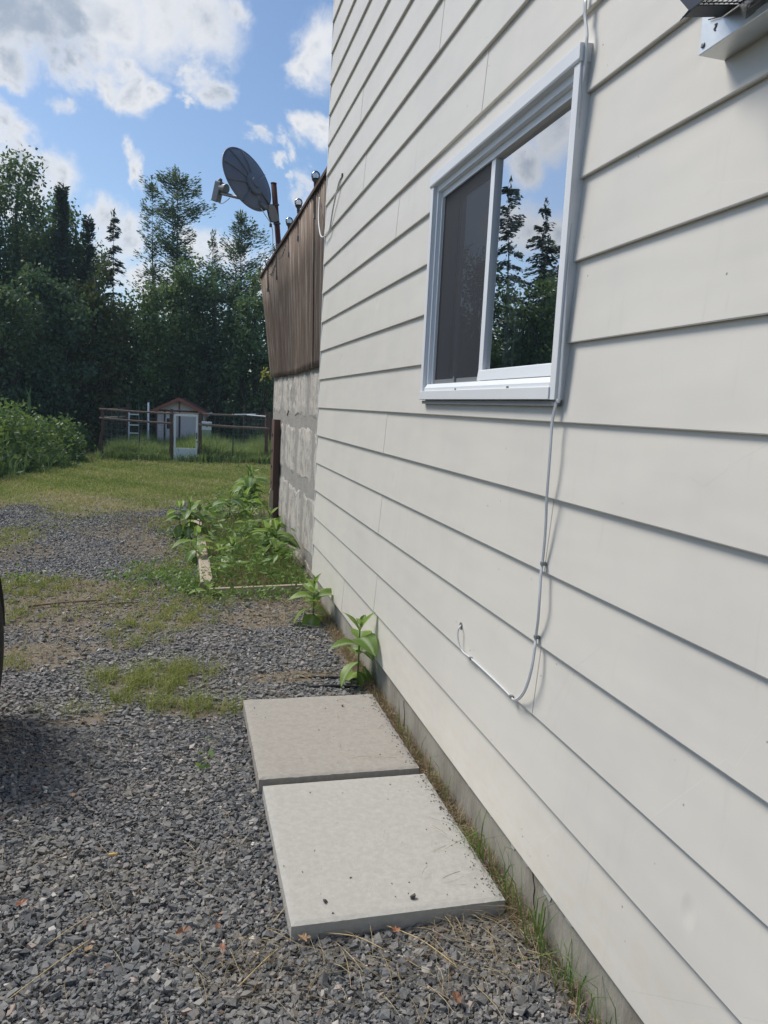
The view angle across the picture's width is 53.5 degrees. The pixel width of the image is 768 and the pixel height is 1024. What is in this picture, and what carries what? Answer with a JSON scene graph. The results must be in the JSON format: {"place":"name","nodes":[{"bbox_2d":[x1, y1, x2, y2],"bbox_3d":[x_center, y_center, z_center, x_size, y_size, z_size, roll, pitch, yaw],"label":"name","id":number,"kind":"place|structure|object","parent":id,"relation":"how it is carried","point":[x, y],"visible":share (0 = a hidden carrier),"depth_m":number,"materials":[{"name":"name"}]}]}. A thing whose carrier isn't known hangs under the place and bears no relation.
{"place":"outdoors","nodes":[
{"label":"outdoors","id":0,"kind":"place"},
{"bbox_2d":[0,453,270,537],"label":"lawn grass","id":1,"kind":"structure","parent":0,"point":[207,482],"depth_m":13.66,"materials":[{"name":"plant"}]},
{"bbox_2d":[0,0,332,371],"label":"sky","id":2,"kind":"structure","parent":0,"point":[107,92],"materials":[{"name":"blue"}]},
{"bbox_2d":[0,495,408,765],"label":"drive surface","id":3,"kind":"object","parent":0,"point":[117,685],"visible":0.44,"depth_m":4.37,"materials":[{"name":"gravel"}]},
{"bbox_2d":[0,578,4,687],"bbox_3d":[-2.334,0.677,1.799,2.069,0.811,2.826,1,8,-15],"label":"tire","id":4,"kind":"object","parent":3,"relation":"on","point":[2,616],"visible":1,"depth_m":3.33,"materials":[{"name":"black rubber"}]},
{"bbox_2d":[29,599,101,606],"bbox_3d":[-2.147,0.611,5.138,0.467,0.017,0.020,-2,9,-32],"label":"stick","id":5,"kind":"object","parent":3,"relation":"on","point":[65,601],"visible":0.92,"depth_m":5.14,"materials":[{"name":"brown wood"}]},
{"bbox_2d":[95,602,138,605],"bbox_3d":[-1.817,0.621,5.187,0.286,0.013,0.017,-1,9,-27],"label":"stick","id":6,"kind":"object","parent":3,"relation":"on","point":[114,603],"visible":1,"depth_m":5.18,"materials":[{"name":"brown wood"}]},
{"bbox_2d":[0,509,237,726],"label":"straw","id":7,"kind":"object","parent":3,"relation":"on","point":[92,597],"visible":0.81,"depth_m":5.33,"materials":[{"name":"plant"}]},
{"bbox_2d":[0,514,247,763],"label":"grass patch","id":8,"kind":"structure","parent":3,"relation":"on","point":[176,670],"depth_m":4.55,"materials":[{"name":"plant"}]},
{"bbox_2d":[2,504,321,768],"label":"weeds","id":9,"kind":"object","parent":3,"relation":"on","point":[193,583],"visible":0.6,"depth_m":5.79,"materials":[{"name":"green plant"}]},
{"bbox_2d":[0,515,347,724],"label":"dry growth","id":10,"kind":"object","parent":3,"relation":"on","point":[117,606],"visible":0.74,"depth_m":5.19,"materials":[{"name":"brown plant"}]},
{"bbox_2d":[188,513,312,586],"bbox_3d":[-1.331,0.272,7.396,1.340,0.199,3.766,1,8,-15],"label":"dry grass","id":11,"kind":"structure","parent":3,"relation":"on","point":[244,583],"depth_m":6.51,"materials":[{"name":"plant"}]},
{"bbox_2d":[201,487,302,582],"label":"leafy weeds","id":12,"kind":"object","parent":3,"relation":"on","point":[270,559],"visible":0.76,"depth_m":6.45,"materials":[{"name":"green plant"}]},
{"bbox_2d":[194,502,311,587],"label":"bed grass","id":13,"kind":"structure","parent":3,"relation":"on","point":[246,557],"depth_m":6.44,"materials":[{"name":"plant"}]},
{"bbox_2d":[210,592,376,708],"bbox_3d":[-0.636,0.754,4.649,0.863,0.036,2.253,1,8,-15],"label":"straw","id":14,"kind":"object","parent":3,"relation":"on","point":[280,637],"visible":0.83,"depth_m":4.75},
{"bbox_2d":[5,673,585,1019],"bbox_3d":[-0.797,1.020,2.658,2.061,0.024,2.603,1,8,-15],"label":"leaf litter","id":15,"kind":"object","parent":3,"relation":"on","point":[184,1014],"visible":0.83,"depth_m":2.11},
{"bbox_2d":[299,676,358,680],"bbox_3d":[-0.266,0.874,4.004,0.390,0.023,0.025,3,8,0],"label":"black pipe","id":16,"kind":"object","parent":3,"relation":"on","point":[330,677],"visible":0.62,"depth_m":4.00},
{"bbox_2d":[243,694,418,793],"bbox_3d":[-0.259,0.965,3.236,0.616,0.082,0.772,1,8,-15],"label":"paving slab","id":17,"kind":"object","parent":3,"relation":"on","point":[285,735],"depth_m":3.12,"materials":[{"name":"concrete"}]},
{"bbox_2d":[337,699,459,877],"bbox_3d":[-0.014,0.976,2.901,0.231,0.013,1.386,1,8,-15],"label":"straw","id":18,"kind":"object","parent":17,"relation":"on","point":[384,831],"visible":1,"depth_m":2.50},
{"bbox_2d":[303,684,365,687],"bbox_3d":[-0.252,0.891,3.884,0.319,0.023,0.025,2,8,-5],"label":"black pipe","id":19,"kind":"object","parent":3,"relation":"on","point":[332,685],"visible":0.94,"depth_m":3.88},
{"bbox_2d":[315,606,601,1022],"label":"straw","id":20,"kind":"object","parent":3,"relation":"on","point":[477,854],"visible":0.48,"depth_m":2.33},
{"bbox_2d":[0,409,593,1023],"bbox_3d":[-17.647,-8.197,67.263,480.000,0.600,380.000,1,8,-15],"label":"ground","id":21,"kind":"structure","parent":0,"point":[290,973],"depth_m":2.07,"materials":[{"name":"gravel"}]},
{"bbox_2d":[0,176,25,370],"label":"broadleaf tree","id":22,"kind":"object","parent":21,"relation":"on","point":[12,273],"visible":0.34,"depth_m":31.07,"materials":[{"name":"green plant"}]},
{"bbox_2d":[0,414,28,478],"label":"bush","id":23,"kind":"object","parent":21,"relation":"on","point":[7,447],"visible":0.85,"depth_m":14.46,"materials":[{"name":"green plant"}]},
{"bbox_2d":[0,386,55,472],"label":"bush","id":24,"kind":"object","parent":21,"relation":"on","point":[5,424],"visible":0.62,"depth_m":16.88,"materials":[{"name":"green plant"}]},
{"bbox_2d":[0,439,68,477],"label":"tall weeds","id":25,"kind":"object","parent":21,"relation":"on","point":[4,471],"visible":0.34,"depth_m":15.71,"materials":[{"name":"plant"}]},
{"bbox_2d":[0,144,72,407],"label":"broadleaf tree","id":26,"kind":"object","parent":21,"relation":"on","point":[33,247],"visible":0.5,"depth_m":31.33,"materials":[{"name":"green plant"}]},
{"bbox_2d":[0,271,77,428],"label":"broadleaf tree","id":27,"kind":"object","parent":21,"relation":"on","point":[9,387],"visible":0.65,"depth_m":27.70,"materials":[{"name":"green plant"}]},
{"bbox_2d":[0,394,81,467],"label":"bush","id":28,"kind":"object","parent":21,"relation":"on","point":[51,445],"visible":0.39,"depth_m":19.42,"materials":[{"name":"green plant"}]},
{"bbox_2d":[0,184,100,385],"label":"broadleaf tree","id":29,"kind":"object","parent":21,"relation":"on","point":[76,253],"visible":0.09,"depth_m":34.07,"materials":[{"name":"green plant"}]},
{"bbox_2d":[19,411,95,462],"bbox_3d":[-9.979,-2.243,22.556,3.354,1.560,2.932,10,10,43],"label":"bush","id":30,"kind":"object","parent":21,"relation":"on","point":[73,437],"visible":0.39,"depth_m":22.71,"materials":[{"name":"green plant"}]},
{"bbox_2d":[45,182,78,412],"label":"spire tree","id":31,"kind":"object","parent":21,"relation":"on","point":[63,222],"visible":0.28,"depth_m":31.92,"materials":[{"name":"green plant"}]},
{"bbox_2d":[5,260,120,426],"bbox_3d":[-12.572,-5.862,29.357,4.694,7.178,4.425,1,8,-15],"label":"broadleaf tree","id":32,"kind":"object","parent":21,"relation":"on","point":[57,322],"visible":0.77,"depth_m":28.59,"materials":[{"name":"green plant"}]},
{"bbox_2d":[45,420,98,451],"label":"bush","id":33,"kind":"object","parent":21,"relation":"on","point":[89,444],"visible":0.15,"depth_m":27.52,"materials":[{"name":"green plant"}]},
{"bbox_2d":[75,214,97,422],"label":"spire tree","id":34,"kind":"object","parent":21,"relation":"on","point":[88,224],"visible":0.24,"depth_m":33.35,"materials":[{"name":"green plant"}]},
{"bbox_2d":[69,214,114,408],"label":"broadleaf tree","id":35,"kind":"object","parent":21,"relation":"on","point":[97,259],"visible":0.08,"depth_m":36.05,"materials":[{"name":"green plant"}]},
{"bbox_2d":[64,254,142,445],"bbox_3d":[-11.249,-6.320,30.642,3.395,7.882,3.246,3,8,3],"label":"broadleaf tree","id":36,"kind":"object","parent":21,"relation":"on","point":[104,394],"visible":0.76,"depth_m":30.18,"materials":[{"name":"green plant"}]},
{"bbox_2d":[92,208,128,436],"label":"spruce tree","id":37,"kind":"object","parent":21,"relation":"on","point":[112,227],"visible":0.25,"depth_m":34.70,"materials":[{"name":"green plant"}]},
{"bbox_2d":[128,412,138,437],"bbox_3d":[-9.016,-2.827,27.485,0.399,1.500,0.055,1,8,-15],"label":"trellis","id":38,"kind":"object","parent":21,"relation":"on","point":[129,424],"visible":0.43,"depth_m":27.41,"materials":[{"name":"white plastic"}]},
{"bbox_2d":[100,277,189,435],"bbox_3d":[-9.889,-6.038,31.449,3.794,7.243,3.506,1,8,-15],"label":"broadleaf tree","id":39,"kind":"object","parent":21,"relation":"on","point":[148,389],"visible":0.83,"depth_m":31.00,"materials":[{"name":"green plant"}]},
{"bbox_2d":[24,372,270,443],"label":"undergrowth","id":40,"kind":"object","parent":21,"relation":"on","point":[124,423],"visible":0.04,"depth_m":32.81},
{"bbox_2d":[147,402,148,441],"bbox_3d":[-8.836,-3.103,28.554,0.065,1.980,0.065,4,8,8],"label":"white post","id":41,"kind":"object","parent":21,"relation":"on","point":[147,420],"visible":0.65,"depth_m":28.50,"materials":[{"name":"plastic"}]},
{"bbox_2d":[24,313,273,433],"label":"wood","id":42,"kind":"object","parent":21,"relation":"on","point":[207,393],"visible":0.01,"depth_m":44.68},
{"bbox_2d":[130,170,175,431],"bbox_3d":[-10.941,-9.475,35.924,2.672,12.748,2.222,1,8,-15],"label":"larch tree","id":43,"kind":"object","parent":21,"relation":"on","point":[152,239],"visible":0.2,"depth_m":35.40,"materials":[{"name":"green plant"}]},
{"bbox_2d":[88,164,268,408],"bbox_3d":[-8.565,-9.416,36.263,10.943,12.780,8.472,1,8,-15],"label":"larch tree","id":44,"kind":"object","parent":21,"relation":"on","point":[174,223],"visible":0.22,"depth_m":34.71,"materials":[{"name":"green plant"}]},
{"bbox_2d":[161,499,197,538],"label":"milkweed","id":45,"kind":"object","parent":21,"relation":"on","point":[172,516],"visible":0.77,"depth_m":7.80,"materials":[{"name":"green plant"}]},
{"bbox_2d":[89,448,270,464],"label":"tall grass","id":46,"kind":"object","parent":21,"relation":"on","point":[203,457],"visible":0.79,"depth_m":24.86,"materials":[{"name":"green plant"}]},
{"bbox_2d":[149,397,211,442],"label":"garden shed","id":47,"kind":"structure","parent":21,"relation":"on","point":[185,424],"depth_m":30.68,"materials":[{"name":"white"}]},
{"bbox_2d":[98,403,271,460],"bbox_3d":[-7.409,-3.095,29.107,5.772,2.163,8.581,1,8,-15],"label":"garden fence","id":48,"kind":"object","parent":21,"relation":"on","point":[267,421],"visible":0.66,"depth_m":25.20,"materials":[{"name":"brown wood"}]},
{"bbox_2d":[174,414,202,460],"bbox_3d":[-6.424,-2.417,25.014,0.915,1.565,0.085,1,8,-15],"label":"storm door","id":49,"kind":"structure","parent":48,"relation":"attached to","point":[185,451],"depth_m":25.02,"materials":[{"name":"white plastic"}]},
{"bbox_2d":[147,246,224,405],"bbox_3d":[-8.465,-6.898,32.748,3.685,8.741,3.365,1,8,-15],"label":"broadleaf tree","id":50,"kind":"object","parent":21,"relation":"on","point":[180,286],"visible":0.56,"depth_m":32.10,"materials":[{"name":"green plant"}]},
{"bbox_2d":[102,427,271,461],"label":"tall grass","id":51,"kind":"structure","parent":21,"relation":"on","point":[224,445],"depth_m":25.94,"materials":[{"name":"plant"}]},
{"bbox_2d":[174,497,204,538],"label":"milkweed","id":52,"kind":"object","parent":21,"relation":"on","point":[186,514],"visible":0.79,"depth_m":7.76,"materials":[{"name":"green plant"}]},
{"bbox_2d":[170,525,214,564],"bbox_3d":[-1.652,0.354,6.652,0.280,0.517,0.360,5,8,12],"label":"milkweed","id":53,"kind":"object","parent":21,"relation":"on","point":[196,541],"visible":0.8,"depth_m":6.63,"materials":[{"name":"green plant"}]},
{"bbox_2d":[183,504,217,534],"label":"milkweed","id":54,"kind":"object","parent":21,"relation":"on","point":[200,508],"visible":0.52,"depth_m":7.92,"materials":[{"name":"green plant"}]},
{"bbox_2d":[193,517,212,591],"bbox_3d":[-1.770,0.337,7.366,0.108,0.135,3.500,1,8,-15],"label":"side timber","id":55,"kind":"object","parent":21,"relation":"on","point":[203,569],"visible":0.33,"depth_m":6.25,"materials":[{"name":"brown wood"}]},
{"bbox_2d":[188,579,223,599],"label":"milkweed","id":56,"kind":"object","parent":21,"relation":"on","point":[208,584],"visible":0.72,"depth_m":5.50,"materials":[{"name":"green plant"}]},
{"bbox_2d":[202,421,211,439],"bbox_3d":[-6.800,-2.816,29.130,0.400,1.260,0.430,1,8,-15],"label":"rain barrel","id":57,"kind":"object","parent":21,"relation":"on","point":[206,430],"visible":0.42,"depth_m":28.90,"materials":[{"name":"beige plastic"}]},
{"bbox_2d":[177,252,251,435],"bbox_3d":[-7.169,-6.728,32.688,3.038,8.551,3.306,5,8,15],"label":"broadleaf tree","id":58,"kind":"object","parent":21,"relation":"on","point":[214,383],"visible":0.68,"depth_m":32.19,"materials":[{"name":"green plant"}]},
{"bbox_2d":[202,229,232,409],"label":"larch tree","id":59,"kind":"object","parent":21,"relation":"on","point":[213,247],"visible":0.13,"depth_m":36.59,"materials":[{"name":"green plant"}]},
{"bbox_2d":[204,540,242,561],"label":"milkweed","id":60,"kind":"object","parent":21,"relation":"on","point":[221,545],"visible":0.27,"depth_m":6.83,"materials":[{"name":"green plant"}]},
{"bbox_2d":[209,486,249,523],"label":"milkweed","id":61,"kind":"object","parent":21,"relation":"on","point":[237,502],"visible":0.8,"depth_m":8.88,"materials":[{"name":"green plant"}]},
{"bbox_2d":[211,532,251,563],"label":"milkweed","id":62,"kind":"object","parent":21,"relation":"on","point":[232,536],"visible":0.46,"depth_m":6.66,"materials":[{"name":"green plant"}]},
{"bbox_2d":[199,209,274,432],"bbox_3d":[-6.432,-8.129,34.668,3.568,10.868,3.603,-5,11,-44],"label":"larch tree","id":63,"kind":"object","parent":21,"relation":"on","point":[240,248],"visible":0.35,"depth_m":33.89,"materials":[{"name":"green plant"}]},
{"bbox_2d":[208,260,273,440],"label":"broadleaf tree","id":64,"kind":"object","parent":21,"relation":"on","point":[251,334],"visible":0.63,"depth_m":31.70,"materials":[{"name":"green plant"}]},
{"bbox_2d":[232,483,260,497],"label":"milkweed","id":65,"kind":"object","parent":21,"relation":"on","point":[238,485],"visible":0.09,"depth_m":11.46,"materials":[{"name":"green plant"}]},
{"bbox_2d":[230,487,264,517],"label":"milkweed","id":66,"kind":"object","parent":21,"relation":"on","point":[256,501],"visible":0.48,"depth_m":9.33,"materials":[{"name":"green plant"}]},
{"bbox_2d":[234,506,261,537],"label":"milkweed","id":67,"kind":"object","parent":21,"relation":"on","point":[250,511],"visible":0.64,"depth_m":8.03,"materials":[{"name":"green plant"}]},
{"bbox_2d":[234,464,268,505],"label":"milkweed","id":68,"kind":"object","parent":21,"relation":"on","point":[249,481],"visible":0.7,"depth_m":10.83,"materials":[{"name":"green plant"}]},
{"bbox_2d":[234,470,268,499],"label":"milkweed","id":69,"kind":"object","parent":21,"relation":"on","point":[253,488],"visible":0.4,"depth_m":10.96,"materials":[{"name":"green plant"}]},
{"bbox_2d":[237,477,265,497],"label":"milkweed","id":70,"kind":"object","parent":21,"relation":"on","point":[256,491],"visible":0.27,"depth_m":11.00,"materials":[{"name":"green plant"}]},
{"bbox_2d":[210,584,308,595],"bbox_3d":[-0.917,0.595,5.701,0.758,0.102,0.038,0,8,-18],"label":"front timber","id":71,"kind":"object","parent":21,"relation":"on","point":[286,586],"visible":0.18,"depth_m":5.68,"materials":[{"name":"brown wood"}]},
{"bbox_2d":[241,519,293,559],"bbox_3d":[-1.067,0.347,6.916,0.335,0.598,0.388,-3,10,-39],"label":"milkweed","id":72,"kind":"object","parent":21,"relation":"on","point":[266,524],"visible":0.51,"depth_m":6.85,"materials":[{"name":"green plant"}]},
{"bbox_2d":[268,489,272,526],"bbox_3d":[-1.258,0.009,8.441,0.046,0.549,0.025,1,8,-15],"label":"pale plank","id":73,"kind":"object","parent":21,"relation":"on","point":[271,499],"visible":0.54,"depth_m":8.41,"materials":[{"name":"grey wood"}]},
{"bbox_2d":[261,506,285,533],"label":"milkweed","id":74,"kind":"object","parent":21,"relation":"on","point":[269,511],"visible":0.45,"depth_m":8.07,"materials":[{"name":"green plant"}]},
{"bbox_2d":[249,516,300,564],"bbox_3d":[-0.965,0.345,6.810,0.337,0.616,0.388,-4,10,-40],"label":"milkweed","id":75,"kind":"object","parent":21,"relation":"on","point":[276,524],"visible":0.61,"depth_m":6.79,"materials":[{"name":"green plant"}]},
{"bbox_2d":[273,367,319,577],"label":"block wall","id":76,"kind":"structure","parent":21,"relation":"on","point":[295,405],"depth_m":7.16,"materials":[{"name":"concrete"}]},
{"bbox_2d":[270,419,280,526],"bbox_3d":[-1.258,-0.352,8.682,0.073,1.400,0.245,0,8,-20],"label":"bolted post","id":77,"kind":"object","parent":76,"relation":"attached to","point":[275,457],"visible":0.68,"depth_m":8.56,"materials":[{"name":"brown wood"}]},
{"bbox_2d":[259,167,326,378],"bbox_3d":[-0.900,-2.074,7.447,0.295,1.457,3.903,1,8,-15],"label":"corrugated screen","id":78,"kind":"object","parent":76,"relation":"on","point":[292,301],"visible":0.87,"depth_m":6.95,"materials":[{"name":"wood"}]},
{"bbox_2d":[211,147,280,253],"bbox_3d":[-1.459,-3.097,8.334,0.836,1.636,0.695,1,8,-15],"label":"satellite dish","id":79,"kind":"object","parent":78,"relation":"attached to","point":[246,179],"visible":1,"depth_m":8.15,"materials":[{"name":"grey paint"}]},
{"bbox_2d":[260,367,273,382],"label":"leafy sprig","id":80,"kind":"object","parent":78,"relation":"attached to","point":[267,372],"visible":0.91,"depth_m":9.31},
{"bbox_2d":[265,258,268,291],"bbox_3d":[-1.318,-2.684,8.633,0.076,0.363,0.074,1,8,-15],"label":"globe light","id":81,"kind":"object","parent":78,"relation":"attached to","point":[267,276],"visible":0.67,"depth_m":8.63,"materials":[{"name":"grey metal"}]},
{"bbox_2d":[273,244,278,279],"bbox_3d":[-1.135,-2.641,8.040,0.076,0.363,0.074,1,8,-15],"label":"globe light","id":82,"kind":"object","parent":78,"relation":"attached to","point":[276,261],"visible":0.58,"depth_m":8.04,"materials":[{"name":"grey metal"}]},
{"bbox_2d":[285,217,292,256],"bbox_3d":[-0.912,-2.636,7.298,0.076,0.363,0.074,1,8,-15],"label":"globe light","id":83,"kind":"object","parent":78,"relation":"attached to","point":[288,224],"visible":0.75,"depth_m":7.29,"materials":[{"name":"grey metal"}]},
{"bbox_2d":[294,198,302,240],"bbox_3d":[-0.771,-2.623,6.831,0.076,0.363,0.074,1,8,-15],"label":"globe light","id":84,"kind":"object","parent":78,"relation":"attached to","point":[298,206],"visible":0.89,"depth_m":6.81,"materials":[{"name":"grey metal"}]},
{"bbox_2d":[311,170,319,218],"bbox_3d":[-0.550,-2.533,6.082,0.076,0.363,0.074,1,8,-15],"label":"globe light","id":85,"kind":"object","parent":78,"relation":"attached to","point":[315,180],"visible":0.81,"depth_m":6.08,"materials":[{"name":"grey metal"}]},
{"bbox_2d":[288,573,331,626],"bbox_3d":[-0.474,0.626,5.019,0.336,0.465,0.300,9,10,37],"label":"milkweed","id":86,"kind":"object","parent":21,"relation":"on","point":[313,597],"visible":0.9,"depth_m":4.98,"materials":[{"name":"green plant"}]},
{"bbox_2d":[330,612,377,690],"bbox_3d":[-0.102,0.773,3.933,0.271,0.558,0.314,6,8,24],"label":"milkweed","id":87,"kind":"object","parent":21,"relation":"on","point":[366,640],"visible":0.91,"depth_m":3.89,"materials":[{"name":"green plant"}]},
{"bbox_2d":[262,774,504,942],"bbox_3d":[-0.048,1.083,2.474,0.615,0.072,0.770,1,8,-15],"label":"paving slab","id":88,"kind":"object","parent":21,"relation":"on","point":[364,852],"depth_m":2.34,"materials":[{"name":"concrete"}]},
{"bbox_2d":[254,694,502,913],"bbox_3d":[-0.139,0.984,2.855,0.607,0.017,1.539,1,8,-15],"label":"slab grit","id":89,"kind":"object","parent":88,"relation":"on","point":[430,801],"visible":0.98,"depth_m":2.65,"materials":[{"name":"brown stone"}]},
{"bbox_2d":[295,590,608,1023],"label":"dry grass","id":90,"kind":"structure","parent":21,"relation":"on","point":[436,782],"depth_m":2.71,"materials":[{"name":"plant"}]},
{"bbox_2d":[393,710,616,1023],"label":"edge grass","id":91,"kind":"structure","parent":21,"relation":"on","point":[540,943],"depth_m":2.05,"materials":[{"name":"plant"}]},
{"bbox_2d":[312,0,767,1023],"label":"house","id":92,"kind":"structure","parent":21,"relation":"on","point":[608,772],"depth_m":1.93,"materials":[{"name":"beige paint"}]},
{"bbox_2d":[318,173,342,237],"bbox_3d":[-0.408,-2.151,5.391,0.052,0.426,1.113,1,8,-13],"label":"slack cable","id":93,"kind":"object","parent":92,"relation":"attached to","point":[321,236],"visible":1,"depth_m":5.17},
{"bbox_2d":[419,42,592,405],"bbox_3d":[0.367,-0.801,2.515,0.118,0.890,1.196,1,8,-15],"label":"window","id":94,"kind":"structure","parent":92,"relation":"in","point":[503,209],"depth_m":2.37,"materials":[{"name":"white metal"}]},
{"bbox_2d":[457,0,588,700],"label":"wall cable","id":95,"kind":"object","parent":92,"relation":"attached to","point":[557,401],"depth_m":2.01,"materials":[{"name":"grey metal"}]},
{"bbox_2d":[680,0,767,60],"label":"vent terminal","id":96,"kind":"object","parent":92,"relation":"attached to","point":[730,28],"visible":1,"depth_m":1.31,"materials":[{"name":"white metal"}]},
{"bbox_2d":[0,712,597,1023],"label":"gravel","id":97,"kind":"structure","parent":0,"point":[48,905],"depth_m":2.10,"materials":[{"name":"gravel"}]},
{"bbox_2d":[16,899,26,905],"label":"dead leaf","id":98,"kind":"object","parent":97,"relation":"on","point":[21,902],"visible":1,"depth_m":2.09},
{"bbox_2d":[9,940,88,998],"bbox_3d":[-0.817,1.117,1.871,0.003,0.006,0.231,7,9,27],"label":"straw stalk","id":99,"kind":"object","parent":97,"relation":"on","point":[47,969],"visible":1,"depth_m":1.86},
{"bbox_2d":[46,913,94,945],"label":"straw stalk","id":100,"kind":"object","parent":97,"relation":"on","point":[70,928],"visible":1,"depth_m":2.01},
{"bbox_2d":[175,925,190,933],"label":"dead leaf","id":101,"kind":"object","parent":97,"relation":"on","point":[186,928],"visible":1,"depth_m":2.02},
{"bbox_2d":[238,948,277,986],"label":"straw stalk","id":102,"kind":"object","parent":97,"relation":"on","point":[256,968],"visible":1,"depth_m":1.90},
{"bbox_2d":[0,711,549,1023],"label":"straw","id":103,"kind":"object","parent":97,"relation":"on","point":[194,880],"visible":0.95,"depth_m":2.21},
{"bbox_2d":[298,932,310,941],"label":"dead leaf","id":104,"kind":"object","parent":97,"relation":"on","point":[304,936],"visible":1,"depth_m":2.01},
{"bbox_2d":[324,932,384,950],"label":"straw stalk","id":105,"kind":"object","parent":97,"relation":"on","point":[355,936],"visible":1,"depth_m":2.03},
{"bbox_2d":[170,902,575,1022],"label":"straw","id":106,"kind":"object","parent":97,"relation":"on","point":[353,968],"visible":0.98,"depth_m":1.95,"materials":[{"name":"plant"}]},
{"bbox_2d":[384,925,456,966],"bbox_3d":[0.098,1.143,2.022,0.234,0.007,0.017,9,10,37],"label":"straw stalk","id":107,"kind":"object","parent":97,"relation":"on","point":[426,943],"visible":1,"depth_m":2.02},
{"bbox_2d":[452,991,461,1002],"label":"dead leaf","id":108,"kind":"object","parent":97,"relation":"on","point":[456,995],"visible":1,"depth_m":1.83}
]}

